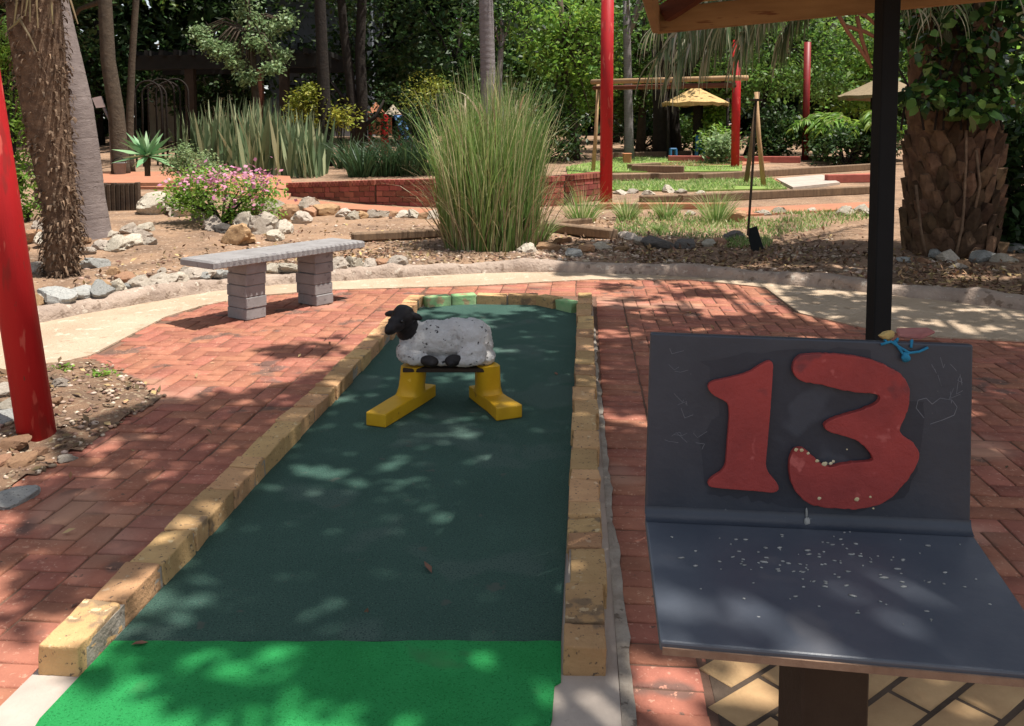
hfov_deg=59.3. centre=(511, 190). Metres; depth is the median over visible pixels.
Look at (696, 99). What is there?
thatch shelter
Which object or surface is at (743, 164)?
red paving
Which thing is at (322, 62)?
garden tree
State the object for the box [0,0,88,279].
trunk
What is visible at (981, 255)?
rock
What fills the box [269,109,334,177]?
sword plant
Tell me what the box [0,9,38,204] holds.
edge shrub
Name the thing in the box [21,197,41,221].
green shrub
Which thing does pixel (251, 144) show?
sword plant
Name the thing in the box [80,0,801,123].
sky
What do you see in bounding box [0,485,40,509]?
rock
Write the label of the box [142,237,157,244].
rock
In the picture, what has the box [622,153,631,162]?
wood block
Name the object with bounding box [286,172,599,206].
brick wall
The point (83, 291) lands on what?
rock
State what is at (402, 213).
rock
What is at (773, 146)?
garden shrub
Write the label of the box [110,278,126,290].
rock
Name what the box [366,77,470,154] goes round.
garden shrub
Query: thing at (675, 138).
garden tree
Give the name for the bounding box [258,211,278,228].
rock
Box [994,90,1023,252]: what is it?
garden shrub
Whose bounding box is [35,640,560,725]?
bright green turf
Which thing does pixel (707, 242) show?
rock
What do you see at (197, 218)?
rock
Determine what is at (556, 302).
brick kerb
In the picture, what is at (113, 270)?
rock
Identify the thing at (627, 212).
grass tuft
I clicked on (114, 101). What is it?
garden tree
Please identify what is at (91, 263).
rock
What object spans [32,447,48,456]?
rock
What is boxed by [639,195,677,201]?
lane edging
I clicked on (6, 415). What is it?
rock
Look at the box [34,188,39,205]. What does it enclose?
timber retaining wall
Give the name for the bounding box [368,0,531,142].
wood tree
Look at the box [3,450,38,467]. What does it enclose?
rock
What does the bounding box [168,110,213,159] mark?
sword plant
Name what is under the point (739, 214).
rock
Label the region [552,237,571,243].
rock
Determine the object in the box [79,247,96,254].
rock
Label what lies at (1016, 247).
rock
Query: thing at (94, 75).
wood tree
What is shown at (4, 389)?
rock
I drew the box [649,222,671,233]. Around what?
grass tuft
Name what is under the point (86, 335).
sand path
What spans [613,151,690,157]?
lane edging
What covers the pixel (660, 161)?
lawn
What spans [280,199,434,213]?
red paving
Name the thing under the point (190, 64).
pergola
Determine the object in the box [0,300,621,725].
concrete base
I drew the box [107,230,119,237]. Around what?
rock
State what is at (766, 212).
rock
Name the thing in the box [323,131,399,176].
strap plant
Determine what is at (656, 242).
rock
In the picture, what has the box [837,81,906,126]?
thatch shelter
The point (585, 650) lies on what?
brick kerb
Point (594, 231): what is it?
timber sleeper
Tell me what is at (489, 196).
tall grass
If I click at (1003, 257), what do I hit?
rock
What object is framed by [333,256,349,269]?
rock
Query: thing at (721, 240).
rock
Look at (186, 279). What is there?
rock
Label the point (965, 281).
leaf litter
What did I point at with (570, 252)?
rock
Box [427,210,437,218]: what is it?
rock
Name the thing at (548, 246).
rock
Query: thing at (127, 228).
rock
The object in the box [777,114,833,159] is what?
fern
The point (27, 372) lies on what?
red pole
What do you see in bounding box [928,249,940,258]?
rock
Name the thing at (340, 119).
yellow shrub
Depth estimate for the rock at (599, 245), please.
9.68 m
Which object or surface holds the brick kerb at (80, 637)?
on the concrete base
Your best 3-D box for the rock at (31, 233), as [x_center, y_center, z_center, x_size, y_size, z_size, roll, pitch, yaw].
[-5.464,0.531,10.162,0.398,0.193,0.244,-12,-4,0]
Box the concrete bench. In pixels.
[180,238,364,320]
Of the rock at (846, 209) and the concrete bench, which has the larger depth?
the rock at (846, 209)
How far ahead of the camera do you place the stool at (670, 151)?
23.20 m
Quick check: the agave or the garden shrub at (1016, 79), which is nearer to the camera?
the garden shrub at (1016, 79)
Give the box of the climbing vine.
[898,0,1023,132]
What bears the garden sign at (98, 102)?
on the ground at (169, 233)
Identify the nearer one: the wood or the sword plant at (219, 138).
the sword plant at (219, 138)
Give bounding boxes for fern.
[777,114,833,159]
[779,133,832,157]
[791,111,902,151]
[804,110,906,162]
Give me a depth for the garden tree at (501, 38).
21.36 m
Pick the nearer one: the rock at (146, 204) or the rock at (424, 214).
the rock at (424, 214)
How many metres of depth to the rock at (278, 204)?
12.61 m
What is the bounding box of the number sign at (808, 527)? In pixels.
[645,332,1023,725]
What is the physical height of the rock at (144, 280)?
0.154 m
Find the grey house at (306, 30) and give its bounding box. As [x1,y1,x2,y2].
[267,0,385,135]
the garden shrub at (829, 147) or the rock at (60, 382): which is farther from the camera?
the garden shrub at (829, 147)
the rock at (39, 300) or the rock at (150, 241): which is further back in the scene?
the rock at (150, 241)
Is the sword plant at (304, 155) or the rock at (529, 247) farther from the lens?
the sword plant at (304, 155)
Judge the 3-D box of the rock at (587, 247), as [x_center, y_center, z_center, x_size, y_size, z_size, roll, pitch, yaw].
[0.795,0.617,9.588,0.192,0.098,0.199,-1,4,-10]
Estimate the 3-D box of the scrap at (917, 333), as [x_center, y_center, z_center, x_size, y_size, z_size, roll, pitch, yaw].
[0.834,0.294,1.863,0.078,0.017,0.038,0,4,0]
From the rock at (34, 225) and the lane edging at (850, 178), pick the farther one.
the lane edging at (850, 178)
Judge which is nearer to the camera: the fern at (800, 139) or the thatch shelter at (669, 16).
the thatch shelter at (669, 16)
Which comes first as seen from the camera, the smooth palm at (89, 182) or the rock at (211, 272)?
the rock at (211, 272)
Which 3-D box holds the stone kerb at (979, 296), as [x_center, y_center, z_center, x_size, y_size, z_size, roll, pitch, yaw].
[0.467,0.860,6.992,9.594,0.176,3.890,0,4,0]
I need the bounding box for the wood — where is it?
[0,0,1023,136]
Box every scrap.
[878,330,894,340]
[896,327,934,338]
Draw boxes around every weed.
[48,362,74,371]
[86,364,119,376]
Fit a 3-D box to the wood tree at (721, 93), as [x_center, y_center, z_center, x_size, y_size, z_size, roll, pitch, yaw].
[7.840,-4.975,34.116,6.138,6.332,5.090,0,4,0]
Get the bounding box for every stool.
[669,148,676,155]
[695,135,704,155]
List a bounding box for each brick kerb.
[38,295,423,676]
[423,292,577,312]
[563,292,607,675]
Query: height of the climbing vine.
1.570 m
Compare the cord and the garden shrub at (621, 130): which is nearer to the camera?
the cord
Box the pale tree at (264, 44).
[185,0,300,119]
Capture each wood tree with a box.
[5,0,173,144]
[136,0,307,132]
[280,0,425,140]
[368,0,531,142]
[436,0,599,124]
[548,0,651,141]
[637,26,801,124]
[772,15,908,119]
[855,0,1023,116]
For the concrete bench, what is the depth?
6.61 m
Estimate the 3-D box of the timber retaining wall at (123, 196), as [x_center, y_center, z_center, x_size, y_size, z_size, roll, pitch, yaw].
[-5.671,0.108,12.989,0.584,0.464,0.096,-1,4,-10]
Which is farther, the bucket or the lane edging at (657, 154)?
the lane edging at (657, 154)
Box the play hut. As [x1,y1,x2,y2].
[367,102,407,153]
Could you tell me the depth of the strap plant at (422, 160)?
18.63 m
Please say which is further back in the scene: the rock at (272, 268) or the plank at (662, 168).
the plank at (662, 168)
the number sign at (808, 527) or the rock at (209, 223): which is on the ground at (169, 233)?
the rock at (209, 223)
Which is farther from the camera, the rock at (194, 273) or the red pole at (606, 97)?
the red pole at (606, 97)
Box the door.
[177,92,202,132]
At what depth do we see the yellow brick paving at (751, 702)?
2.20 m
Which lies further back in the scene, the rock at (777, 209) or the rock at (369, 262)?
the rock at (777, 209)
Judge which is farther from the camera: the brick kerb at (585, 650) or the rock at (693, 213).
the rock at (693, 213)
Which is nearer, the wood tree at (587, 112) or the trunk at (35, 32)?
the trunk at (35, 32)
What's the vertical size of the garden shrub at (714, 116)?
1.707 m
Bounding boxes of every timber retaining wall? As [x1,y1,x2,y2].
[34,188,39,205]
[104,182,140,210]
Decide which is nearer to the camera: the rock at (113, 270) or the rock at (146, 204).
the rock at (113, 270)
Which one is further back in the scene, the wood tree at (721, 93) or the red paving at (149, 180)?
the wood tree at (721, 93)
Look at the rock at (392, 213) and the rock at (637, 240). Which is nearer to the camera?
the rock at (637, 240)
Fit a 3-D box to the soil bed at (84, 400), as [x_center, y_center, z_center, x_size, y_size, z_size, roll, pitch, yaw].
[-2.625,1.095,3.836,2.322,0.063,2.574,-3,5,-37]
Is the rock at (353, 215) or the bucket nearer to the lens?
the rock at (353, 215)
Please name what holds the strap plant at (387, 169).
on the ground at (169, 233)
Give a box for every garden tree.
[0,0,132,173]
[117,0,185,171]
[260,0,421,165]
[264,0,478,148]
[445,0,569,118]
[585,0,682,158]
[620,0,739,151]
[663,26,775,150]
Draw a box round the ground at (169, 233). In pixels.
[15,124,1023,313]
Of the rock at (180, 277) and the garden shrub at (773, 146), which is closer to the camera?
the rock at (180, 277)
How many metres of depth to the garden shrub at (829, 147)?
21.36 m
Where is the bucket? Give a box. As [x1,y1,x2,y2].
[112,158,126,173]
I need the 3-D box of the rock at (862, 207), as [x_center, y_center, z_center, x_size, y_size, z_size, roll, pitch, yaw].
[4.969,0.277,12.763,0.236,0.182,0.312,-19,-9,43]
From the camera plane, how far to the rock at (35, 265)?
8.24 m
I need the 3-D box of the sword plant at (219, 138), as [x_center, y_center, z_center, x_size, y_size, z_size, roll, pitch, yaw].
[-6.243,-1.324,20.047,1.697,1.764,1.542,0,4,0]
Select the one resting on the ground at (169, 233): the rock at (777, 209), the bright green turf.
the rock at (777, 209)
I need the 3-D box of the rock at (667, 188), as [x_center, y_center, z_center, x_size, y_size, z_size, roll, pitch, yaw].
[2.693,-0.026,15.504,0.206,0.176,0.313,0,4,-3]
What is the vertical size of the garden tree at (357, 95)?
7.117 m
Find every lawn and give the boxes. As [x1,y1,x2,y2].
[566,157,741,173]
[612,179,786,191]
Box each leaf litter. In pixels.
[0,357,160,479]
[33,213,1023,293]
[61,292,1008,612]
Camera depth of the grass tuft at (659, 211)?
12.05 m
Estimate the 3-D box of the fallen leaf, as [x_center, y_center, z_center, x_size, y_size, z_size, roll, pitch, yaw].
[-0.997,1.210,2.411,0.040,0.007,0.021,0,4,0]
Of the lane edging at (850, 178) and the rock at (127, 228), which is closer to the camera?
the rock at (127, 228)
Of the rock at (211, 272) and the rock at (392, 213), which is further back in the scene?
the rock at (392, 213)
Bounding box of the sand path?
[0,272,1023,368]
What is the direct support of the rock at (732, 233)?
on the ground at (169, 233)
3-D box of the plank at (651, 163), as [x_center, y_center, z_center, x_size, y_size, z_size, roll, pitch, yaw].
[2.959,-0.551,20.141,0.891,0.158,0.200,-3,5,-37]
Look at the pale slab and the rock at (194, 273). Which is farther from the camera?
the pale slab
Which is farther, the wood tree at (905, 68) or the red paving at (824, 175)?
the wood tree at (905, 68)
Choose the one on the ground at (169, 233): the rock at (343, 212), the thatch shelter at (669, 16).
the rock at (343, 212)
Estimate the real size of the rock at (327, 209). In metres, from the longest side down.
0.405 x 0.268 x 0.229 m
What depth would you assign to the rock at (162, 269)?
8.14 m
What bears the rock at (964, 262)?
on the ground at (169, 233)
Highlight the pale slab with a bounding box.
[776,175,839,188]
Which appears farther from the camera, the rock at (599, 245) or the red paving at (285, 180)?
the red paving at (285, 180)
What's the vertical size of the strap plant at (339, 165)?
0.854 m
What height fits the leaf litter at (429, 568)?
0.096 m
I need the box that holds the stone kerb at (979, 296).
[37,258,1023,322]
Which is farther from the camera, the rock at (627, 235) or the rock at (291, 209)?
the rock at (291, 209)
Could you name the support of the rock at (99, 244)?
on the ground at (169, 233)
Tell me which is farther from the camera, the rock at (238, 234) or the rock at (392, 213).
the rock at (392, 213)
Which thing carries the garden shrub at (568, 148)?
on the ground at (169, 233)
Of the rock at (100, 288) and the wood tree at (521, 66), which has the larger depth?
the wood tree at (521, 66)
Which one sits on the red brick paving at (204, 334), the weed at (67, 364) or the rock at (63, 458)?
the rock at (63, 458)
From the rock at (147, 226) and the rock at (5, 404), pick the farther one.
the rock at (147, 226)
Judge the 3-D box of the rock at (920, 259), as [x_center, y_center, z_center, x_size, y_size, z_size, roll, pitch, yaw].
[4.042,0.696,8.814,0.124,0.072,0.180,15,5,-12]
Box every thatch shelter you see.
[642,0,999,340]
[662,88,729,157]
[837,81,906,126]
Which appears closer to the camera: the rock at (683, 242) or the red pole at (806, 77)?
the rock at (683, 242)
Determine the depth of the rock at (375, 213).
12.19 m
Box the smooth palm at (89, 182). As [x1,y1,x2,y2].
[61,0,111,239]
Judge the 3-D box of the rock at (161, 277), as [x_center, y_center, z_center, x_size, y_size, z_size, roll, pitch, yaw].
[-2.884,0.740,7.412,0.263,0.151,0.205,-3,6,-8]
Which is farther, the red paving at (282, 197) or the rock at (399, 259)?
the red paving at (282, 197)
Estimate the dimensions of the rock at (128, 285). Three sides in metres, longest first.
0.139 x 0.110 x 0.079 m
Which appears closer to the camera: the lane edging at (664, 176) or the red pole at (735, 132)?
the lane edging at (664, 176)
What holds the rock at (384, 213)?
on the ground at (169, 233)
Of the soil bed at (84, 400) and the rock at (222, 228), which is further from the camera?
the rock at (222, 228)
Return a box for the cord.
[880,337,928,361]
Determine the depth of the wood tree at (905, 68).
28.91 m
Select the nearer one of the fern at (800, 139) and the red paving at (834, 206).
the red paving at (834, 206)
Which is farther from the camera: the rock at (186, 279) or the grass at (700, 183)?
the grass at (700, 183)
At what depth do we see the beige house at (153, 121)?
32.88 m
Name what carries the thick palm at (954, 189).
on the ground at (169, 233)
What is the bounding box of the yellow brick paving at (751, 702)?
[699,660,1023,725]
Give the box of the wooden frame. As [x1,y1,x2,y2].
[590,75,765,185]
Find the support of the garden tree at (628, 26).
on the ground at (169, 233)
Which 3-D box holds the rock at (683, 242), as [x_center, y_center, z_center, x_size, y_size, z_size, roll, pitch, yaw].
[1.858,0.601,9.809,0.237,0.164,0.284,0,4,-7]
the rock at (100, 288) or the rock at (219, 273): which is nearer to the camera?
the rock at (100, 288)
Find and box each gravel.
[0,362,166,488]
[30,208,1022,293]
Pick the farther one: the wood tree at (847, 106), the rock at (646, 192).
the wood tree at (847, 106)
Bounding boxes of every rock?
[0,382,9,397]
[0,397,11,409]
[0,408,13,424]
[0,434,31,451]
[0,452,11,466]
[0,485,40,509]
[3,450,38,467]
[26,229,41,243]
[30,220,43,230]
[31,261,42,273]
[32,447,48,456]
[33,232,42,246]
[35,293,43,305]
[37,286,77,304]
[51,377,70,386]
[52,396,62,405]
[57,454,77,463]
[72,285,92,299]
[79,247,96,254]
[80,258,110,268]
[82,237,91,244]
[90,279,115,298]
[91,239,107,249]
[104,235,134,251]
[105,266,120,274]
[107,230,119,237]
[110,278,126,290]
[113,271,135,282]
[119,222,138,233]
[124,283,131,288]
[125,233,143,245]
[126,274,155,287]
[131,228,152,239]
[136,191,172,214]
[137,222,154,231]
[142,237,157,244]
[150,271,179,283]
[157,267,166,272]
[166,199,192,216]
[170,273,184,281]
[176,271,188,281]
[183,267,204,279]
[190,207,208,219]
[200,271,210,278]
[202,215,221,230]
[204,269,216,278]
[211,223,230,233]
[212,269,223,278]
[218,270,227,278]
[220,223,255,244]
[232,211,250,226]
[248,215,272,234]
[251,197,284,213]
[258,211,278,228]
[266,229,284,241]
[266,263,280,272]
[275,219,293,233]
[278,204,299,219]
[278,263,297,272]
[291,211,312,223]
[298,196,319,209]
[302,206,316,216]
[313,203,339,215]
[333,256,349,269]
[335,208,350,216]
[345,210,359,219]
[345,256,363,267]
[359,211,368,218]
[363,258,376,266]
[367,209,381,217]
[375,258,387,264]
[378,210,389,216]
[388,255,408,264]
[389,210,397,216]
[395,210,407,217]
[408,209,417,217]
[417,212,428,218]
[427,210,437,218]
[516,242,536,252]
[536,242,560,250]
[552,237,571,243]
[565,248,582,256]
[577,244,594,252]
[593,241,611,249]
[613,189,626,194]
[613,245,629,251]
[618,231,637,239]
[627,188,638,193]
[633,236,642,244]
[640,235,674,248]
[641,190,655,194]
[662,184,674,192]
[674,188,686,193]
[674,238,694,248]
[685,210,695,215]
[702,239,715,246]
[713,237,726,244]
[722,230,743,241]
[728,209,746,221]
[754,209,771,215]
[772,207,786,212]
[833,205,854,215]
[854,204,868,213]
[896,257,913,262]
[917,257,931,264]
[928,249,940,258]
[935,249,959,262]
[948,263,968,268]
[957,259,969,266]
[969,250,995,262]
[989,253,1018,261]
[1007,243,1023,252]
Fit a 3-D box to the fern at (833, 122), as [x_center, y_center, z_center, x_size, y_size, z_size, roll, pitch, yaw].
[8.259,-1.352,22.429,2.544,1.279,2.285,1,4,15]
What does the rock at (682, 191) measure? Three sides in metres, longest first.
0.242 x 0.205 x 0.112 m
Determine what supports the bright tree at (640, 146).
on the ground at (169, 233)
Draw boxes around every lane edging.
[542,218,592,224]
[598,202,724,208]
[612,172,716,180]
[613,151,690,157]
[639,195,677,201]
[668,156,800,162]
[678,186,869,201]
[698,163,869,179]
[825,174,869,182]
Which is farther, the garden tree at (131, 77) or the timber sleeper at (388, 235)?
the garden tree at (131, 77)
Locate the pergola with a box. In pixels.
[135,48,343,134]
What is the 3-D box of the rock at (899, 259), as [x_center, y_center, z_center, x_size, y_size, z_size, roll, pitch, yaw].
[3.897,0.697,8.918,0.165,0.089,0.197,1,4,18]
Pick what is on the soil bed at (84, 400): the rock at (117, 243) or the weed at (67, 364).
the weed at (67, 364)
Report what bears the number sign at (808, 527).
on the yellow brick paving at (751, 702)
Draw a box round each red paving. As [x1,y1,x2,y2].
[103,171,291,190]
[103,176,196,185]
[141,183,290,199]
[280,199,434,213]
[661,161,769,165]
[735,202,868,215]
[774,172,869,183]
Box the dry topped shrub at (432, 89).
[393,71,455,150]
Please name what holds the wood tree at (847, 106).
on the ground at (169, 233)
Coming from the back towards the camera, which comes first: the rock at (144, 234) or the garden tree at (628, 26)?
the garden tree at (628, 26)
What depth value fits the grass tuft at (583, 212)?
11.65 m
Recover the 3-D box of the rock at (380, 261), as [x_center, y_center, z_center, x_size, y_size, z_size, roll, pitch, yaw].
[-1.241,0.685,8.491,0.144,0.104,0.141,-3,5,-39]
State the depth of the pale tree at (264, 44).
20.93 m
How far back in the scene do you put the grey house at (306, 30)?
36.66 m
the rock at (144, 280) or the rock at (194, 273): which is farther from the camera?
the rock at (194, 273)
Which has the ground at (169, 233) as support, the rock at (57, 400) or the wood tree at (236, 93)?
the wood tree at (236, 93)
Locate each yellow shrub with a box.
[273,80,333,135]
[323,97,364,150]
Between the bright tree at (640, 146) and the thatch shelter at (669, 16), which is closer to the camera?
the thatch shelter at (669, 16)
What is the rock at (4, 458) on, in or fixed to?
on the soil bed at (84, 400)
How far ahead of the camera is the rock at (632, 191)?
15.28 m
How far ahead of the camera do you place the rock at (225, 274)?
7.83 m
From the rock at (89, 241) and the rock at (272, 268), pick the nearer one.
the rock at (272, 268)
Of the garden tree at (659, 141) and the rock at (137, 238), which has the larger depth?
the garden tree at (659, 141)
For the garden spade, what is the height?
1.629 m
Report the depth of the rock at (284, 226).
10.82 m
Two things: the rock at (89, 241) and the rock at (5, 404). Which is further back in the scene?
the rock at (89, 241)
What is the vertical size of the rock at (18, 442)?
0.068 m
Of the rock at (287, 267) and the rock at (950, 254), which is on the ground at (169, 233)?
the rock at (950, 254)
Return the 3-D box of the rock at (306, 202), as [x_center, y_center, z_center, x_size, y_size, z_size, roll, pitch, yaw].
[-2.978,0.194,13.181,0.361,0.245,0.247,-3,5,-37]
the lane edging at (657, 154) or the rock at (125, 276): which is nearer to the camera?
the rock at (125, 276)
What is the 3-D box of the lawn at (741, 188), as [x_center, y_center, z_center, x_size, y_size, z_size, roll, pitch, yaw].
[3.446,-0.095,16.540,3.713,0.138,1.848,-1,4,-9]
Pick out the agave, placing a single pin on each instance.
(144, 149)
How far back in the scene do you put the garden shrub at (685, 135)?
26.35 m
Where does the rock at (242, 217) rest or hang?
on the ground at (169, 233)
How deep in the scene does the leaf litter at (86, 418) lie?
4.30 m
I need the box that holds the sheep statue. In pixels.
[366,304,521,426]
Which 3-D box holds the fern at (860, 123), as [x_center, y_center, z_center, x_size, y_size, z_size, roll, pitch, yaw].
[8.733,-1.341,22.303,2.325,1.299,2.653,-2,4,-24]
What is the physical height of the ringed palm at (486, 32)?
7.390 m
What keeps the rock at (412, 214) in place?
on the ground at (169, 233)
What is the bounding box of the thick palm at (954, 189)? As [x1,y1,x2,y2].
[634,0,1023,258]
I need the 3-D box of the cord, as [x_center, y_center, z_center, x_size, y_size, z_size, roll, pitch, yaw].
[0.790,0.320,1.824,0.094,0.046,0.046,0,4,0]
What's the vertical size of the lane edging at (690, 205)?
0.090 m
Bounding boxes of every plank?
[627,162,660,169]
[632,165,683,172]
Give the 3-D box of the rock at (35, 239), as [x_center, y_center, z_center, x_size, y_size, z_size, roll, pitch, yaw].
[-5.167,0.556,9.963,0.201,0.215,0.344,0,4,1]
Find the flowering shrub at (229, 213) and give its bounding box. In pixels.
[152,156,297,224]
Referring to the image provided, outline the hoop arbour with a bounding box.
[134,78,190,167]
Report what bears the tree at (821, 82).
on the ground at (169, 233)
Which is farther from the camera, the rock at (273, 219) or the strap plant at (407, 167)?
the strap plant at (407, 167)
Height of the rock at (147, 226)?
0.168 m
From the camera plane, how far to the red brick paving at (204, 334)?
4.10 m
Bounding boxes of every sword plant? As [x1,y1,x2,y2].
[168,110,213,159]
[186,93,268,171]
[236,97,312,175]
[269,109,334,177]
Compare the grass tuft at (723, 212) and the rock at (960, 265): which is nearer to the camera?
the rock at (960, 265)
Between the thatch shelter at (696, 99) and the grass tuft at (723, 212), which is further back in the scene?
the thatch shelter at (696, 99)
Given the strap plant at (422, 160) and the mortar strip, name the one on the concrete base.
the mortar strip
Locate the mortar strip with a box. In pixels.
[594,327,636,725]
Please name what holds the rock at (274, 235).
on the ground at (169, 233)
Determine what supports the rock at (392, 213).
on the ground at (169, 233)
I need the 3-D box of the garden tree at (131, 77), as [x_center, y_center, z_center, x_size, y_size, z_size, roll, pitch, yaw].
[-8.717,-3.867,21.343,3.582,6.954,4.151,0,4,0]
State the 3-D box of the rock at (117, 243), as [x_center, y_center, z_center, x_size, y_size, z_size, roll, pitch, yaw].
[-4.230,0.588,9.674,0.319,0.228,0.313,2,5,30]
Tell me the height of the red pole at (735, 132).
3.016 m
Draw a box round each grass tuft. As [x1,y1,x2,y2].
[537,212,570,240]
[550,181,617,221]
[605,194,646,220]
[643,193,687,219]
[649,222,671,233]
[687,185,753,222]
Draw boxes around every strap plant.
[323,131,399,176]
[325,133,375,168]
[350,133,427,176]
[363,131,435,176]
[382,123,459,175]
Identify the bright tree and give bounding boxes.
[494,0,637,159]
[584,0,711,151]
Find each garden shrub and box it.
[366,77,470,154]
[504,78,592,161]
[599,107,691,149]
[649,113,692,150]
[687,105,741,155]
[699,128,746,162]
[740,100,807,155]
[804,111,906,165]
[994,42,1023,156]
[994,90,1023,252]
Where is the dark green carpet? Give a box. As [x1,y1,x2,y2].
[113,304,576,641]
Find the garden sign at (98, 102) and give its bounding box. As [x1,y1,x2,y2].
[92,96,111,167]
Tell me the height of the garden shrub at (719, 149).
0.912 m
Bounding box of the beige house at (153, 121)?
[148,70,231,140]
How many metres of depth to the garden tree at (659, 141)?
24.61 m
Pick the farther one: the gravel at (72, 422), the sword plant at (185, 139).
the sword plant at (185, 139)
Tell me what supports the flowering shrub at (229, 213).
on the ground at (169, 233)
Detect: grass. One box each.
[370,56,599,252]
[565,155,868,247]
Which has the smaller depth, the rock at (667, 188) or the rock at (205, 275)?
the rock at (205, 275)
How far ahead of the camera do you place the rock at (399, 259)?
8.45 m
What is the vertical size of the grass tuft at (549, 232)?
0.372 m
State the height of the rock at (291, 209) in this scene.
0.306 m
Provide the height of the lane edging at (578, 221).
0.092 m
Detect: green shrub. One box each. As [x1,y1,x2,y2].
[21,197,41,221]
[159,139,228,183]
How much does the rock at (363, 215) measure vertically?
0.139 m
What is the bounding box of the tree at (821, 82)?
[708,14,873,155]
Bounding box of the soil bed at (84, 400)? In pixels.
[0,359,162,490]
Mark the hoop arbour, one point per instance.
(161, 89)
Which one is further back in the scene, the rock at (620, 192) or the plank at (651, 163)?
the plank at (651, 163)
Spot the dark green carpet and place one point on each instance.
(342, 517)
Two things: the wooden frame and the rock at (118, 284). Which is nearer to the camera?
the rock at (118, 284)
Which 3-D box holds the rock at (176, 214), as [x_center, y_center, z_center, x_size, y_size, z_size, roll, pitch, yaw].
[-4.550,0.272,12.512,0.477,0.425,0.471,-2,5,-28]
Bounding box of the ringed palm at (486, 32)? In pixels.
[479,0,495,116]
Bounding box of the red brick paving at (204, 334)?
[0,280,1023,725]
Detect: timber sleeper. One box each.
[351,228,440,240]
[546,222,616,238]
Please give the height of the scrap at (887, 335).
0.055 m
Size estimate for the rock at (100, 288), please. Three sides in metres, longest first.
0.320 x 0.184 x 0.152 m
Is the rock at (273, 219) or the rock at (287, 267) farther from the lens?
the rock at (273, 219)
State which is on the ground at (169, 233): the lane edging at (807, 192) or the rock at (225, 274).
the lane edging at (807, 192)
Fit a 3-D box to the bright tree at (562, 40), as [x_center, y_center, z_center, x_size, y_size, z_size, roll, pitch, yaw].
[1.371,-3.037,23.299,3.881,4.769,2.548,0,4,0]
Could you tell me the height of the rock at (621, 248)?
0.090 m
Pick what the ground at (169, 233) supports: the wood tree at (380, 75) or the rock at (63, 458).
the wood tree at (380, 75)
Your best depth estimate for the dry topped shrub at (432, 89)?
23.27 m
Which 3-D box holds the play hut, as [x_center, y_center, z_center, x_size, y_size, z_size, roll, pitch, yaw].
[-3.568,-1.760,25.754,1.128,1.579,1.844,-1,4,-17]
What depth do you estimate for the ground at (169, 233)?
10.78 m
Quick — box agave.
[113,130,177,175]
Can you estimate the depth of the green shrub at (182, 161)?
16.46 m
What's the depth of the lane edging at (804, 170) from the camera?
18.78 m
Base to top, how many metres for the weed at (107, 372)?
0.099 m
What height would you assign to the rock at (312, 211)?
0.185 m
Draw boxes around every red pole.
[0,72,56,441]
[600,0,613,201]
[731,40,740,166]
[802,42,810,159]
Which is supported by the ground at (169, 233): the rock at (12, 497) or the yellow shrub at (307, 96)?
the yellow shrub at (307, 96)
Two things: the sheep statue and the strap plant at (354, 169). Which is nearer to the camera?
the sheep statue
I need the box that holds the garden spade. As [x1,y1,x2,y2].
[747,99,763,251]
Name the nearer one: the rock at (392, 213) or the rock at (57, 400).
the rock at (57, 400)

